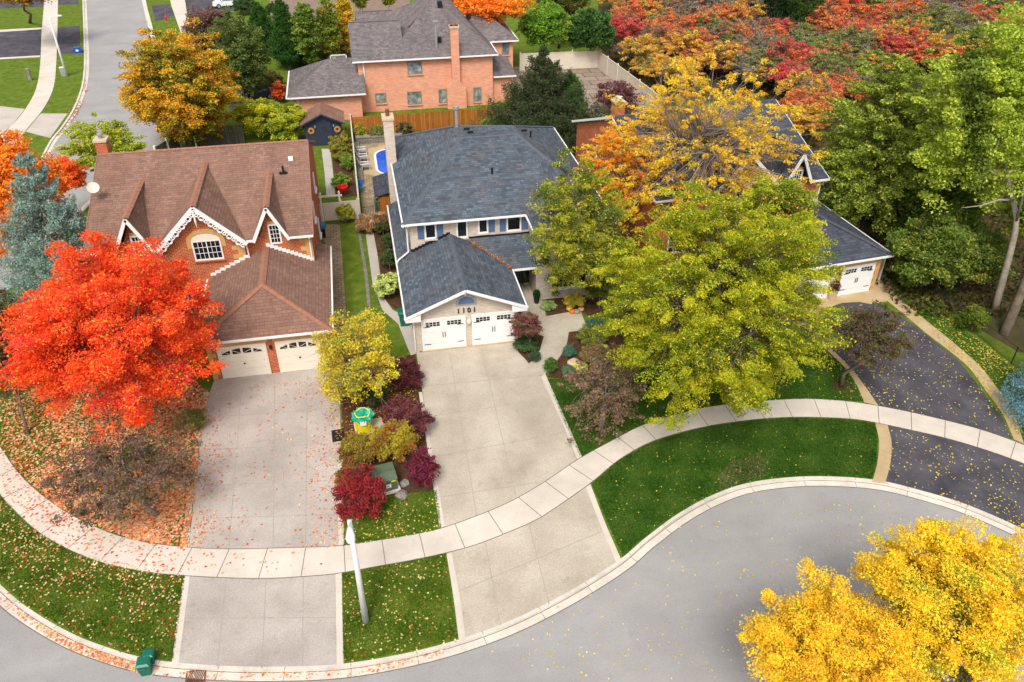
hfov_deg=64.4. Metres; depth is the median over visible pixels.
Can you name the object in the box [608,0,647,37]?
sumac bush
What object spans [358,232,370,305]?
edging strip
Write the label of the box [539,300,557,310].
hosta plant
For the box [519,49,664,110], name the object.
court fence
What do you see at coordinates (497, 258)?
fallen leaves
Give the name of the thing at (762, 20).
woodland shrub
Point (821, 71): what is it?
sumac bush
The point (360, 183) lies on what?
folding chair
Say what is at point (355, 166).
vinyl fence
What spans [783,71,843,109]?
sumac bush
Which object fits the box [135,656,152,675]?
compost bin
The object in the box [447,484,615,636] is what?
driveway middle apron
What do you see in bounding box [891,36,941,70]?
sumac bush
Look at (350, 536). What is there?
street lamp
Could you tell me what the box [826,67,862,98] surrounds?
sumac bush
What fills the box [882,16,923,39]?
sumac bush
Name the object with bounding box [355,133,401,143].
retaining wall
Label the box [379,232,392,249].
boxwood hedge
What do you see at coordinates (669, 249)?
window
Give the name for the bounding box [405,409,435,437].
burgundy shrub
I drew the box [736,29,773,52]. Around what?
woodland shrub
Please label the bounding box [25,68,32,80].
marker post
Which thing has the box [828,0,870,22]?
sumac bush
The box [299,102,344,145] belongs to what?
garden shed
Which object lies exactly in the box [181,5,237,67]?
purple plum
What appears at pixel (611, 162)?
ash tree
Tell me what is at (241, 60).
green tree
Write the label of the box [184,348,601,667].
driveway joints
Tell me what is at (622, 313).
garden shrub
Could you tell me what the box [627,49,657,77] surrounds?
woodland shrub
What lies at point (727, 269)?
honey locust
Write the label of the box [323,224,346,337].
paver walk
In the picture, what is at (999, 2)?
woodland shrub
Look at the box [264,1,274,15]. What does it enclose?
round hedge
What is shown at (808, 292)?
garden shrub
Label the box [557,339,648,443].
weeping crabapple
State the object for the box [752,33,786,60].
woodland shrub
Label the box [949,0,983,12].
woodland shrub
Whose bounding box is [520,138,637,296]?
birch tree
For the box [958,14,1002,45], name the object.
woodland shrub
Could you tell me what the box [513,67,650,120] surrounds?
sport court
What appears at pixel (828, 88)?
woodland shrub
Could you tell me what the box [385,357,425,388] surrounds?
burgundy shrub
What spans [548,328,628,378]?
flower bed
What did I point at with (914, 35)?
sumac bush
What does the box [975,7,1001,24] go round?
woodland shrub
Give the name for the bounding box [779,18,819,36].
woodland shrub
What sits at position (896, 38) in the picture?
sumac bush
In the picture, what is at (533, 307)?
entry porch floor
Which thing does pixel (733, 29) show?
woodland shrub
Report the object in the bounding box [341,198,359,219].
vinyl fence
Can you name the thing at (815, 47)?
woodland shrub
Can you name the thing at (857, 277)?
garage door
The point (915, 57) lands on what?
sumac bush
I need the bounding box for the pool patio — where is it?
[359,143,384,217]
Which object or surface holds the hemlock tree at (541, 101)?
on the ground at (16, 88)
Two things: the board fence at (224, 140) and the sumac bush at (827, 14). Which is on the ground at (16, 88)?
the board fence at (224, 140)
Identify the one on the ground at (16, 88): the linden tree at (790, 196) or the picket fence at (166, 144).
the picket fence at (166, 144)
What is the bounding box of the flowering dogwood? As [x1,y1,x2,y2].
[820,299,919,386]
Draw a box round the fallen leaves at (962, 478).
[885,430,1022,525]
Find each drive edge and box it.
[0,28,41,31]
[0,55,39,58]
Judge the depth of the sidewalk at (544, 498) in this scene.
37.89 m
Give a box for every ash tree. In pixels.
[572,38,830,235]
[573,120,667,247]
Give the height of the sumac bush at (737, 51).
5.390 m
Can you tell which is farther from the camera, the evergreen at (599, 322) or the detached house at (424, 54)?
the detached house at (424, 54)
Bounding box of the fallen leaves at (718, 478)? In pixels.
[610,424,870,551]
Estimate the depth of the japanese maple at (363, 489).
37.17 m
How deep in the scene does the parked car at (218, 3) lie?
121.89 m
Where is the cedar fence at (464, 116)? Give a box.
[350,107,503,135]
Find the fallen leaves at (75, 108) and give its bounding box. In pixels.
[58,80,86,135]
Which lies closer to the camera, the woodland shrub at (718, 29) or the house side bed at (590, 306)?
the house side bed at (590, 306)
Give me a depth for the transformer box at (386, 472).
39.26 m
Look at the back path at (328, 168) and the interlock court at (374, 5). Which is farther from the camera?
the interlock court at (374, 5)
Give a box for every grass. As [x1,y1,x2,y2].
[0,399,204,545]
[0,494,184,659]
[341,554,457,661]
[355,212,374,233]
[372,211,389,231]
[719,453,768,488]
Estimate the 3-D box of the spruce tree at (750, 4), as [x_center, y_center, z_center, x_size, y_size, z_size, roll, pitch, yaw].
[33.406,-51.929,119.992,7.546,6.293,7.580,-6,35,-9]
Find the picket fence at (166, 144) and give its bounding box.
[153,137,182,149]
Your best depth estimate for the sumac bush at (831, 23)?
102.79 m
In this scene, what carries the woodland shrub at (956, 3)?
on the woodland floor at (1016, 337)
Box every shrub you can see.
[168,407,210,434]
[269,80,286,99]
[327,130,355,158]
[330,172,350,185]
[332,462,370,484]
[334,430,382,466]
[335,202,354,222]
[338,152,357,170]
[352,123,367,135]
[358,381,390,404]
[364,417,420,462]
[369,124,383,135]
[376,394,424,423]
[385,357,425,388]
[395,122,414,134]
[404,444,440,487]
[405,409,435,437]
[479,117,497,124]
[510,335,538,351]
[528,350,540,361]
[561,292,585,307]
[575,322,608,346]
[575,343,611,365]
[581,275,617,308]
[590,77,648,111]
[608,35,634,64]
[609,294,646,327]
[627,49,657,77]
[634,19,670,46]
[643,0,677,20]
[661,0,690,15]
[666,0,708,14]
[683,0,724,7]
[683,9,720,29]
[685,24,700,35]
[691,12,733,30]
[695,0,728,12]
[701,14,730,43]
[707,28,751,51]
[709,16,738,33]
[718,50,771,88]
[721,56,744,79]
[723,0,761,5]
[730,14,750,33]
[732,42,767,72]
[736,24,766,70]
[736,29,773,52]
[738,49,784,84]
[739,11,782,51]
[739,19,771,39]
[741,11,775,34]
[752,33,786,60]
[759,56,801,91]
[760,56,786,85]
[765,37,791,59]
[773,26,820,53]
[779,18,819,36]
[790,20,819,41]
[793,38,830,60]
[797,279,818,308]
[800,66,840,105]
[803,41,843,74]
[805,26,831,36]
[806,32,837,44]
[807,50,839,64]
[816,31,861,59]
[816,36,843,57]
[821,67,855,87]
[825,20,877,54]
[825,63,846,74]
[827,52,868,70]
[834,56,866,75]
[837,68,876,101]
[838,20,878,52]
[849,35,872,58]
[850,58,873,78]
[857,200,900,235]
[858,46,891,68]
[863,0,885,13]
[864,0,876,7]
[879,1,928,33]
[884,209,994,289]
[885,2,920,13]
[886,161,997,233]
[898,266,932,284]
[915,0,963,23]
[918,0,942,5]
[922,15,963,39]
[925,28,968,49]
[933,220,1019,288]
[935,3,986,28]
[936,0,961,9]
[938,0,979,6]
[939,2,976,28]
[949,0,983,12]
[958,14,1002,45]
[958,304,991,331]
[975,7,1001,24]
[984,0,1016,14]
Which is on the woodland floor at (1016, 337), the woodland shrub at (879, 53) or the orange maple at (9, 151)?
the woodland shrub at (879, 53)
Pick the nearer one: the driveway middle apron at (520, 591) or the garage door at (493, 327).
the driveway middle apron at (520, 591)
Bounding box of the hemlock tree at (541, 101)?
[470,45,608,156]
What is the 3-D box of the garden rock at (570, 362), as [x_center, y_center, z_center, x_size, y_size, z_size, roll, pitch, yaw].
[3.624,1.265,48.072,0.779,0.385,0.777,-6,35,-9]
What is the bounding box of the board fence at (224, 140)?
[184,122,244,146]
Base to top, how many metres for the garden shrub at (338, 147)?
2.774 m
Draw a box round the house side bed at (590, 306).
[543,295,602,324]
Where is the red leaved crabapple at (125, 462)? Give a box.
[39,422,210,535]
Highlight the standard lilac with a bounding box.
[508,311,544,351]
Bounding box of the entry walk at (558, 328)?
[529,311,585,375]
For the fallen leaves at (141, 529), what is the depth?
41.78 m
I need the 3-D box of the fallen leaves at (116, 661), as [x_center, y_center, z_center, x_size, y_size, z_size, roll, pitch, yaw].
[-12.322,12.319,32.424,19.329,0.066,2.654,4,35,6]
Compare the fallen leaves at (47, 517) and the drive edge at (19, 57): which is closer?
the fallen leaves at (47, 517)
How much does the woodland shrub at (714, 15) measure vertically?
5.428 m
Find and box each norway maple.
[734,557,931,681]
[843,513,1023,681]
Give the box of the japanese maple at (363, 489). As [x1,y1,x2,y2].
[330,463,391,522]
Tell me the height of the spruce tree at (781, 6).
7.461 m
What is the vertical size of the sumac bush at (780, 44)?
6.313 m
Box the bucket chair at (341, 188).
[337,184,347,195]
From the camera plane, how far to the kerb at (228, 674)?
33.65 m
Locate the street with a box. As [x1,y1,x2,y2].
[0,0,175,288]
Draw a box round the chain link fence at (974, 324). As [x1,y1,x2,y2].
[896,256,1023,372]
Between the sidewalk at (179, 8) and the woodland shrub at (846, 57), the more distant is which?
the sidewalk at (179, 8)
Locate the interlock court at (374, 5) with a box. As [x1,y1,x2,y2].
[269,0,409,59]
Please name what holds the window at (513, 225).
in the detached house at (454, 189)
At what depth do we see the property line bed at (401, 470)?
44.14 m
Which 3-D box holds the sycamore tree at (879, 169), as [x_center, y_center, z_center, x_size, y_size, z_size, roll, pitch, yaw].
[26.380,-13.560,57.617,10.418,14.233,10.717,-6,35,-9]
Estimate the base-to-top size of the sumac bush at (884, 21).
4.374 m
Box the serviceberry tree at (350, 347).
[300,300,402,405]
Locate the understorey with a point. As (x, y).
(953, 293)
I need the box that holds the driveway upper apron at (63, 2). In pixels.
[58,0,78,4]
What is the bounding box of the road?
[0,486,1023,681]
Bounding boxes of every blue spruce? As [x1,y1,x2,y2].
[0,151,92,317]
[996,360,1023,432]
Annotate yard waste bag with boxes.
[351,407,373,432]
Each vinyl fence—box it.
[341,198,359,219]
[349,114,360,213]
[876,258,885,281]
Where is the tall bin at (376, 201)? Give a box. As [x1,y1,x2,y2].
[373,198,379,212]
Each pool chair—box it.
[354,143,366,154]
[355,150,367,158]
[357,158,369,170]
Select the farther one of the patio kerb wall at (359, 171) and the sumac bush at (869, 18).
the sumac bush at (869, 18)
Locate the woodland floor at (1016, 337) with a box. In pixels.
[598,0,1023,352]
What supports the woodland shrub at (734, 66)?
on the woodland floor at (1016, 337)
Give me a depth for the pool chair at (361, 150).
74.46 m
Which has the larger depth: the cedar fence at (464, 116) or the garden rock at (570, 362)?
the cedar fence at (464, 116)
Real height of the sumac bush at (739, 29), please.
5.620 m
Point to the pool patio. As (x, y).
(367, 197)
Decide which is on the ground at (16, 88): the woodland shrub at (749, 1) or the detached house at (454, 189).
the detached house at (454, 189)
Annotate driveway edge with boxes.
[183,392,208,546]
[338,449,343,544]
[419,392,444,527]
[541,374,581,458]
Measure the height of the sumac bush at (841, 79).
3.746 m
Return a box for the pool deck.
[364,145,384,175]
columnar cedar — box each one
[247,2,273,51]
[266,0,305,69]
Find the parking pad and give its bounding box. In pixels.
[228,86,282,110]
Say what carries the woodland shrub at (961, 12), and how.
on the woodland floor at (1016, 337)
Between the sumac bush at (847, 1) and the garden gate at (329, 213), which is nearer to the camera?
the garden gate at (329, 213)
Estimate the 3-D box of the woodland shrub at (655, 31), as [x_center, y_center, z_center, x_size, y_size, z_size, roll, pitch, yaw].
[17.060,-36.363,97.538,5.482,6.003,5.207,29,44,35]
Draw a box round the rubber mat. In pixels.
[331,429,343,441]
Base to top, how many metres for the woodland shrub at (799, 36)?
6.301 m
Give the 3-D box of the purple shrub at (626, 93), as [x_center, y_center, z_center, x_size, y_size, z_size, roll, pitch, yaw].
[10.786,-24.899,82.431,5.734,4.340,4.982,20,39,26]
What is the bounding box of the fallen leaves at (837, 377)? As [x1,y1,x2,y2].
[807,353,866,398]
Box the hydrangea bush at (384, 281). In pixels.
[372,272,399,296]
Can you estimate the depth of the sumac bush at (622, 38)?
100.63 m
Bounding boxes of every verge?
[592,418,877,556]
[900,285,1023,441]
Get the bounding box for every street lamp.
[48,15,67,76]
[346,519,368,623]
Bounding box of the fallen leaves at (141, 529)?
[0,372,208,546]
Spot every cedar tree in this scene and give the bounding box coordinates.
[556,73,587,157]
[783,0,837,43]
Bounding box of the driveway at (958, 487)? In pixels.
[886,425,1023,528]
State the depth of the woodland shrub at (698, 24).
101.87 m
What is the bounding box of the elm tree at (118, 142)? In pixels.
[52,112,147,171]
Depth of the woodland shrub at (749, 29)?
98.56 m
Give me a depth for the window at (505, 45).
88.16 m
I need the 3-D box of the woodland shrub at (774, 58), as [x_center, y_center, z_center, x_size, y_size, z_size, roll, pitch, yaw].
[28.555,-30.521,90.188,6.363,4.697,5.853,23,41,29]
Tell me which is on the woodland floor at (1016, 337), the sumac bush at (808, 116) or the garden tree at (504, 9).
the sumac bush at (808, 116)
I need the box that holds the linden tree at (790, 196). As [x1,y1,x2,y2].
[735,177,830,294]
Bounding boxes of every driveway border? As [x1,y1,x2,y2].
[803,325,877,404]
[888,296,1023,443]
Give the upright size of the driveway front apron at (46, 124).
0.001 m
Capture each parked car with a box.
[212,0,232,8]
[234,85,272,103]
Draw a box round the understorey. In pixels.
[613,0,1023,316]
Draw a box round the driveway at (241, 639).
[179,574,343,666]
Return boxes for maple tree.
[0,0,51,22]
[111,16,241,146]
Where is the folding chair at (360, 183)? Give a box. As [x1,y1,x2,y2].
[357,179,363,192]
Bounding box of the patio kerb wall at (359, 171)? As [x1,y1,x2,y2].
[355,141,362,180]
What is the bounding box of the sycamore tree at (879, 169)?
[810,48,950,235]
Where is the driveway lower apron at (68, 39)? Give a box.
[57,26,79,54]
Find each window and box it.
[128,232,147,255]
[191,233,225,262]
[266,221,282,243]
[312,201,316,223]
[313,172,316,193]
[318,218,321,239]
[375,93,386,104]
[407,61,422,75]
[407,91,422,105]
[424,224,437,240]
[438,89,446,104]
[456,222,468,238]
[473,87,481,102]
[477,220,488,235]
[502,42,509,55]
[506,217,521,233]
[550,269,586,290]
[667,236,687,254]
[735,179,755,205]
[793,167,803,186]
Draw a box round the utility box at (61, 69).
[59,67,64,75]
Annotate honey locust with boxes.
[588,172,856,433]
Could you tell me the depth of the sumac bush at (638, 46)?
92.66 m
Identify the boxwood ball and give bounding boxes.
[542,357,558,371]
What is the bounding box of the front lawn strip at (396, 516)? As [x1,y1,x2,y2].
[344,490,439,544]
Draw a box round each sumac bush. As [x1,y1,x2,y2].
[597,0,621,12]
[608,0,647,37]
[609,11,649,54]
[610,38,634,61]
[617,20,636,40]
[617,33,667,74]
[627,0,662,17]
[629,33,664,55]
[629,44,688,84]
[629,51,663,80]
[635,9,677,43]
[638,0,666,18]
[642,50,670,67]
[649,1,679,27]
[653,20,687,60]
[659,18,687,29]
[659,54,685,82]
[660,25,705,56]
[664,31,710,58]
[665,57,705,90]
[676,0,703,12]
[679,10,714,30]
[682,42,714,66]
[682,51,706,70]
[683,8,720,25]
[684,24,718,48]
[690,35,739,79]
[696,0,721,16]
[699,3,722,18]
[702,51,726,76]
[709,18,735,39]
[710,0,739,10]
[715,1,760,23]
[716,37,749,77]
[718,0,769,22]
[727,11,761,41]
[742,63,772,89]
[753,19,789,39]
[759,29,814,63]
[763,11,798,34]
[765,54,821,90]
[769,58,803,83]
[772,67,839,128]
[774,61,831,99]
[778,38,827,66]
[780,86,829,120]
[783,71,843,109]
[785,98,833,140]
[790,105,827,139]
[800,57,835,76]
[801,72,848,101]
[804,8,835,29]
[805,2,861,28]
[807,0,842,30]
[814,16,855,34]
[815,36,855,57]
[820,0,861,17]
[825,0,865,17]
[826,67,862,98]
[826,73,847,94]
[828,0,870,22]
[838,10,885,29]
[841,80,867,100]
[847,24,889,50]
[849,9,888,48]
[857,50,896,77]
[858,23,903,53]
[860,1,886,19]
[862,16,890,26]
[863,6,883,22]
[868,0,922,22]
[869,30,904,56]
[870,0,915,22]
[877,0,928,13]
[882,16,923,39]
[888,17,936,41]
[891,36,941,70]
[894,32,933,55]
[900,31,925,44]
[904,12,940,32]
[907,52,937,66]
[913,47,947,71]
[917,29,963,71]
[925,42,967,72]
[949,32,989,53]
[960,3,986,19]
[965,0,1004,24]
[990,12,1022,26]
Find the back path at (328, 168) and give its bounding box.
[322,149,334,194]
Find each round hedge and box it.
[232,0,255,13]
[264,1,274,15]
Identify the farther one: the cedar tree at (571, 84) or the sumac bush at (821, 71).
the sumac bush at (821, 71)
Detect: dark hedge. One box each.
[256,67,283,86]
[297,36,348,64]
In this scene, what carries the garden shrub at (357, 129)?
on the ground at (16, 88)
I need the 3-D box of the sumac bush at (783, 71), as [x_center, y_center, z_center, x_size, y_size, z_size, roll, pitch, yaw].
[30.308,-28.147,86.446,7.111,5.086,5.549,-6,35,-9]
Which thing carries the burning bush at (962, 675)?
on the road
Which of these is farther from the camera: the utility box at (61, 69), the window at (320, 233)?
the utility box at (61, 69)
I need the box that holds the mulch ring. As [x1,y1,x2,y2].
[831,379,852,391]
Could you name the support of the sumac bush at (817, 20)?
on the woodland floor at (1016, 337)
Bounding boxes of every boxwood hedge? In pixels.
[374,219,389,233]
[378,248,395,269]
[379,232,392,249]
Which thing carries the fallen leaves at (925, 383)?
on the driveway at (965, 410)
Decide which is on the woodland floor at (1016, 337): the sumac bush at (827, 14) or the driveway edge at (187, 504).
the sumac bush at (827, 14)
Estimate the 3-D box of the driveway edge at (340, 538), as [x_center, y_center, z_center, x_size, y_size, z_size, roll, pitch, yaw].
[-8.292,7.402,39.349,0.254,0.001,6.582,-6,35,-9]
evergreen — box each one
[561,345,577,358]
[561,364,575,374]
[586,313,602,325]
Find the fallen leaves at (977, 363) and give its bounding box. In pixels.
[905,282,1023,433]
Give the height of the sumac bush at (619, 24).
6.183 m
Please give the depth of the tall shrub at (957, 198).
54.81 m
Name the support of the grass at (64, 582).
on the ground at (16, 88)
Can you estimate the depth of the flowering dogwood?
43.32 m
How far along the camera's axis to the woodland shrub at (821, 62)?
86.49 m
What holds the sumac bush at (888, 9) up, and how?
on the woodland floor at (1016, 337)
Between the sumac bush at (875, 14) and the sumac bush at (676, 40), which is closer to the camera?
the sumac bush at (676, 40)
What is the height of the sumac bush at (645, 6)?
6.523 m
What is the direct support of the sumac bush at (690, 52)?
on the woodland floor at (1016, 337)
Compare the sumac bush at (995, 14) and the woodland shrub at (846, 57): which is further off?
the sumac bush at (995, 14)
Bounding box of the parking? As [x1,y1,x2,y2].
[185,0,233,17]
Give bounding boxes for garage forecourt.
[794,273,898,325]
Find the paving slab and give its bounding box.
[353,417,382,434]
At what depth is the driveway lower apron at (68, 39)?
108.11 m
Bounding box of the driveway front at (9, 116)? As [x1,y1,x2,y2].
[0,106,24,133]
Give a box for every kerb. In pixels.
[0,0,182,296]
[0,476,1023,680]
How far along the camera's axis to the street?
95.65 m
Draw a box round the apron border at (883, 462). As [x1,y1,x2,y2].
[872,423,891,482]
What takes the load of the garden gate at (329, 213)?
on the ground at (16, 88)
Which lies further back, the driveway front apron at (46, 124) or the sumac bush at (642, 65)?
the sumac bush at (642, 65)
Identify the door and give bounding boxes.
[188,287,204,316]
[215,339,271,378]
[272,334,323,372]
[316,122,332,145]
[378,197,389,214]
[421,315,466,350]
[471,310,514,344]
[514,270,528,283]
[796,266,838,302]
[837,259,878,295]
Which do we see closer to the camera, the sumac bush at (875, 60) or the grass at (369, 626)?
the grass at (369, 626)
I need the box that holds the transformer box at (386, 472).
[370,462,400,494]
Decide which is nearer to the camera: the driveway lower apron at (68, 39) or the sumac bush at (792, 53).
the sumac bush at (792, 53)
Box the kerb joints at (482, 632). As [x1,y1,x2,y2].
[7,477,967,678]
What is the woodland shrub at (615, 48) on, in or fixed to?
on the woodland floor at (1016, 337)
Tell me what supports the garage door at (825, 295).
in the detached house at (862, 255)
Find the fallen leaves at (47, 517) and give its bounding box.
[0,443,327,574]
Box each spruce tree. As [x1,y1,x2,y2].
[713,0,754,7]
[755,0,794,44]
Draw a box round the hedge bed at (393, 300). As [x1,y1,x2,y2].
[373,229,401,309]
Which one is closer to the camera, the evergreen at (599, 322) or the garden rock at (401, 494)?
the garden rock at (401, 494)
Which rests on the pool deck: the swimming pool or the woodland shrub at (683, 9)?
the swimming pool
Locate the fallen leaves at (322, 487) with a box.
[191,377,343,546]
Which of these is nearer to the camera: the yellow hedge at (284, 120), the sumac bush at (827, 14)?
the yellow hedge at (284, 120)
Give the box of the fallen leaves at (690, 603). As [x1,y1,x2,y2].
[492,491,978,679]
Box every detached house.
[83,133,333,379]
[286,0,518,119]
[381,105,616,351]
[572,96,893,303]
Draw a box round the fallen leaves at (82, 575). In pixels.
[0,497,183,654]
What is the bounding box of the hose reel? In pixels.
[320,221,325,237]
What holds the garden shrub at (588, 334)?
on the flower bed at (576, 344)
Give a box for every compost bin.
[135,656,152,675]
[142,648,155,663]
[397,307,409,326]
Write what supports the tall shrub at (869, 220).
on the woodland floor at (1016, 337)
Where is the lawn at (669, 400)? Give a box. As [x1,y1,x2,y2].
[548,339,862,455]
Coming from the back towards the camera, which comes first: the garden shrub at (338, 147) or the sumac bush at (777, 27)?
the sumac bush at (777, 27)
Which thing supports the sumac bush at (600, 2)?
on the woodland floor at (1016, 337)
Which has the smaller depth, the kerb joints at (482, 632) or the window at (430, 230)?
the kerb joints at (482, 632)
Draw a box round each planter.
[533,289,540,303]
[828,280,840,299]
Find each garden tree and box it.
[452,0,538,23]
[514,0,574,50]
[532,0,590,48]
[565,6,616,51]
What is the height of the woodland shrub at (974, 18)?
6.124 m
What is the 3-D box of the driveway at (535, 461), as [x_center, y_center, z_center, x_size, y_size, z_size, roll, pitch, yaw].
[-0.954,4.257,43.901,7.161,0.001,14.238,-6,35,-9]
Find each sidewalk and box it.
[0,399,1023,577]
[1,0,57,143]
[170,0,188,31]
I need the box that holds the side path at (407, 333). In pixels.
[366,232,419,354]
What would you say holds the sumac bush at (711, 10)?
on the woodland floor at (1016, 337)
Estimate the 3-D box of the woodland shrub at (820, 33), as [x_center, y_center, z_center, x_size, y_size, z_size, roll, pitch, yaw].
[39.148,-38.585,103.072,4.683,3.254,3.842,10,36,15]
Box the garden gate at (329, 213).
[318,190,342,221]
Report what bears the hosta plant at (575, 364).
on the flower bed at (576, 344)
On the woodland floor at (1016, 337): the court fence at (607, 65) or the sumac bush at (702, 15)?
the sumac bush at (702, 15)
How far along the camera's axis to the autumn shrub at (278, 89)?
85.92 m
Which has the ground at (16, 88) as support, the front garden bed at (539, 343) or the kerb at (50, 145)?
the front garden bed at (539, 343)
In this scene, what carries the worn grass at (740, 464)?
on the verge at (684, 493)
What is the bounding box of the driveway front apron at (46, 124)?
[26,113,66,137]
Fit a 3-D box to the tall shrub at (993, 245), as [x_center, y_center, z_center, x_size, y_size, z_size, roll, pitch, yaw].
[30.698,-5.394,54.138,5.016,4.451,4.678,13,37,18]
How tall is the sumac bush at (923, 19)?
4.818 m
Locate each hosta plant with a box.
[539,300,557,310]
[572,359,587,371]
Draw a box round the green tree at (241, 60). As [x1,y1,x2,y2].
[206,5,273,99]
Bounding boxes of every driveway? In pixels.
[0,0,43,7]
[0,29,40,57]
[151,4,174,20]
[179,574,343,666]
[189,368,340,548]
[417,342,576,525]
[816,302,1011,438]
[886,425,1023,528]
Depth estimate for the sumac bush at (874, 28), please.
95.86 m
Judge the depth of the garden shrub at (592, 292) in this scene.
52.04 m
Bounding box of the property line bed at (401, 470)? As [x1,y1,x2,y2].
[342,354,433,506]
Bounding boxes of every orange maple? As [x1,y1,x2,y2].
[0,128,76,271]
[56,155,91,193]
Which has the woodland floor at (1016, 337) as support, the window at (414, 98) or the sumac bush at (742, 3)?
the sumac bush at (742, 3)
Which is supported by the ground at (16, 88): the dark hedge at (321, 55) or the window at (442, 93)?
the dark hedge at (321, 55)
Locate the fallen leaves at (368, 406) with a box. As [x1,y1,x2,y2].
[324,366,420,456]
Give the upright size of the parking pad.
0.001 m
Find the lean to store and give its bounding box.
[372,172,389,214]
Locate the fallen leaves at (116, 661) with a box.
[0,597,446,680]
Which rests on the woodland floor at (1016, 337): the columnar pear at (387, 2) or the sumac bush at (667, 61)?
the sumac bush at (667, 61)
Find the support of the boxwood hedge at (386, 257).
on the hedge bed at (393, 300)
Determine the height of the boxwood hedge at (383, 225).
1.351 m
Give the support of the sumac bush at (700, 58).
on the woodland floor at (1016, 337)
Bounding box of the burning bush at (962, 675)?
[900,629,989,681]
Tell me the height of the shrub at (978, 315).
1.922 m
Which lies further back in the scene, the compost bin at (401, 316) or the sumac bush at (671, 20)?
the sumac bush at (671, 20)
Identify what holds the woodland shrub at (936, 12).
on the woodland floor at (1016, 337)
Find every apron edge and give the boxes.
[172,576,189,663]
[336,573,343,665]
[447,552,465,641]
[586,485,621,562]
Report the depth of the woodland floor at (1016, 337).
77.30 m
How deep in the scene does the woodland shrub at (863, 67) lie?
89.92 m
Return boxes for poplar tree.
[904,0,1023,311]
[997,177,1023,336]
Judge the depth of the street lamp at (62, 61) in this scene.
92.50 m
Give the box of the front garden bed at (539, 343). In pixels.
[518,334,543,362]
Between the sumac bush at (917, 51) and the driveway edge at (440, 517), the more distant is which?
the sumac bush at (917, 51)
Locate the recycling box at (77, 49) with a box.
[72,46,82,52]
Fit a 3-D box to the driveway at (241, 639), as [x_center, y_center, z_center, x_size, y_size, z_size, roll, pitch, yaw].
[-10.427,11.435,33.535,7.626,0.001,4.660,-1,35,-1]
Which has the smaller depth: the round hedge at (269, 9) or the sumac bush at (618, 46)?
the sumac bush at (618, 46)
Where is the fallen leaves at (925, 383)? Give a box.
[844,305,1008,434]
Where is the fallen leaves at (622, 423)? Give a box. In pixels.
[575,357,657,444]
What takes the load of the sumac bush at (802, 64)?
on the woodland floor at (1016, 337)
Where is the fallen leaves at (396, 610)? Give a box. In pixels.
[343,556,455,661]
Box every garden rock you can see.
[395,489,407,499]
[400,479,409,487]
[567,358,576,366]
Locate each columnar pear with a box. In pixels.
[288,1,322,64]
[314,0,342,58]
[334,0,354,55]
[350,0,369,9]
[382,0,396,5]
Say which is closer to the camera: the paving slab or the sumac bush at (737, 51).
the paving slab
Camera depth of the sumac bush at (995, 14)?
105.29 m
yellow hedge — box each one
[229,96,278,137]
[265,104,307,141]
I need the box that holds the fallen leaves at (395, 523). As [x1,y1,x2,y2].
[345,496,436,541]
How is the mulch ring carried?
on the lawn at (669, 400)
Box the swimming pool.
[374,149,386,173]
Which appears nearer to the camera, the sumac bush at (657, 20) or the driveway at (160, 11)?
the sumac bush at (657, 20)
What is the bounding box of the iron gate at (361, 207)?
[360,203,377,218]
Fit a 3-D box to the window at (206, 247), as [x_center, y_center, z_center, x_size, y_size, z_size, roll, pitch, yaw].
[-18.498,-5.654,49.367,1.820,1.870,0.160,-6,35,-9]
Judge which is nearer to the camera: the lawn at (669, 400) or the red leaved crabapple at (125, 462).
the red leaved crabapple at (125, 462)
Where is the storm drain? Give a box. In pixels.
[185,670,206,681]
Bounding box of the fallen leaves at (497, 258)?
[469,192,535,268]
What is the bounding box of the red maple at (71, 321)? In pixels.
[0,214,228,448]
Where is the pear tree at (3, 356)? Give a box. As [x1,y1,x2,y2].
[0,288,34,434]
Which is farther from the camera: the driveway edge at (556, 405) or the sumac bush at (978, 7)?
the sumac bush at (978, 7)
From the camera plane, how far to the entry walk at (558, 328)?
50.72 m
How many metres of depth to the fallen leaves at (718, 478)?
40.60 m
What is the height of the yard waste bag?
1.191 m
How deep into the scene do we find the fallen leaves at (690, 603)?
34.27 m
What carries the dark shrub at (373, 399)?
on the property line bed at (401, 470)
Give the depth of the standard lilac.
47.64 m
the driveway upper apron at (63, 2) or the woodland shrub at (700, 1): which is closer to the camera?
the woodland shrub at (700, 1)
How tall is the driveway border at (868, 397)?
0.001 m
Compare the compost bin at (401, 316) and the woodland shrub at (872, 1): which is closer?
the compost bin at (401, 316)
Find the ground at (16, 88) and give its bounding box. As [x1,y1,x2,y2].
[0,0,1023,662]
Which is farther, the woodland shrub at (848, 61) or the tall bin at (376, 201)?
the woodland shrub at (848, 61)
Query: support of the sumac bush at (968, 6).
on the woodland floor at (1016, 337)
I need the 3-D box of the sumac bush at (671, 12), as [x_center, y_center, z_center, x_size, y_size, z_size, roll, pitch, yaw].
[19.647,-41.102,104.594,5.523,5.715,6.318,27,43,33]
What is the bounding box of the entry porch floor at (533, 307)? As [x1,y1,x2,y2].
[519,284,545,317]
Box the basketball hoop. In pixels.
[330,54,346,58]

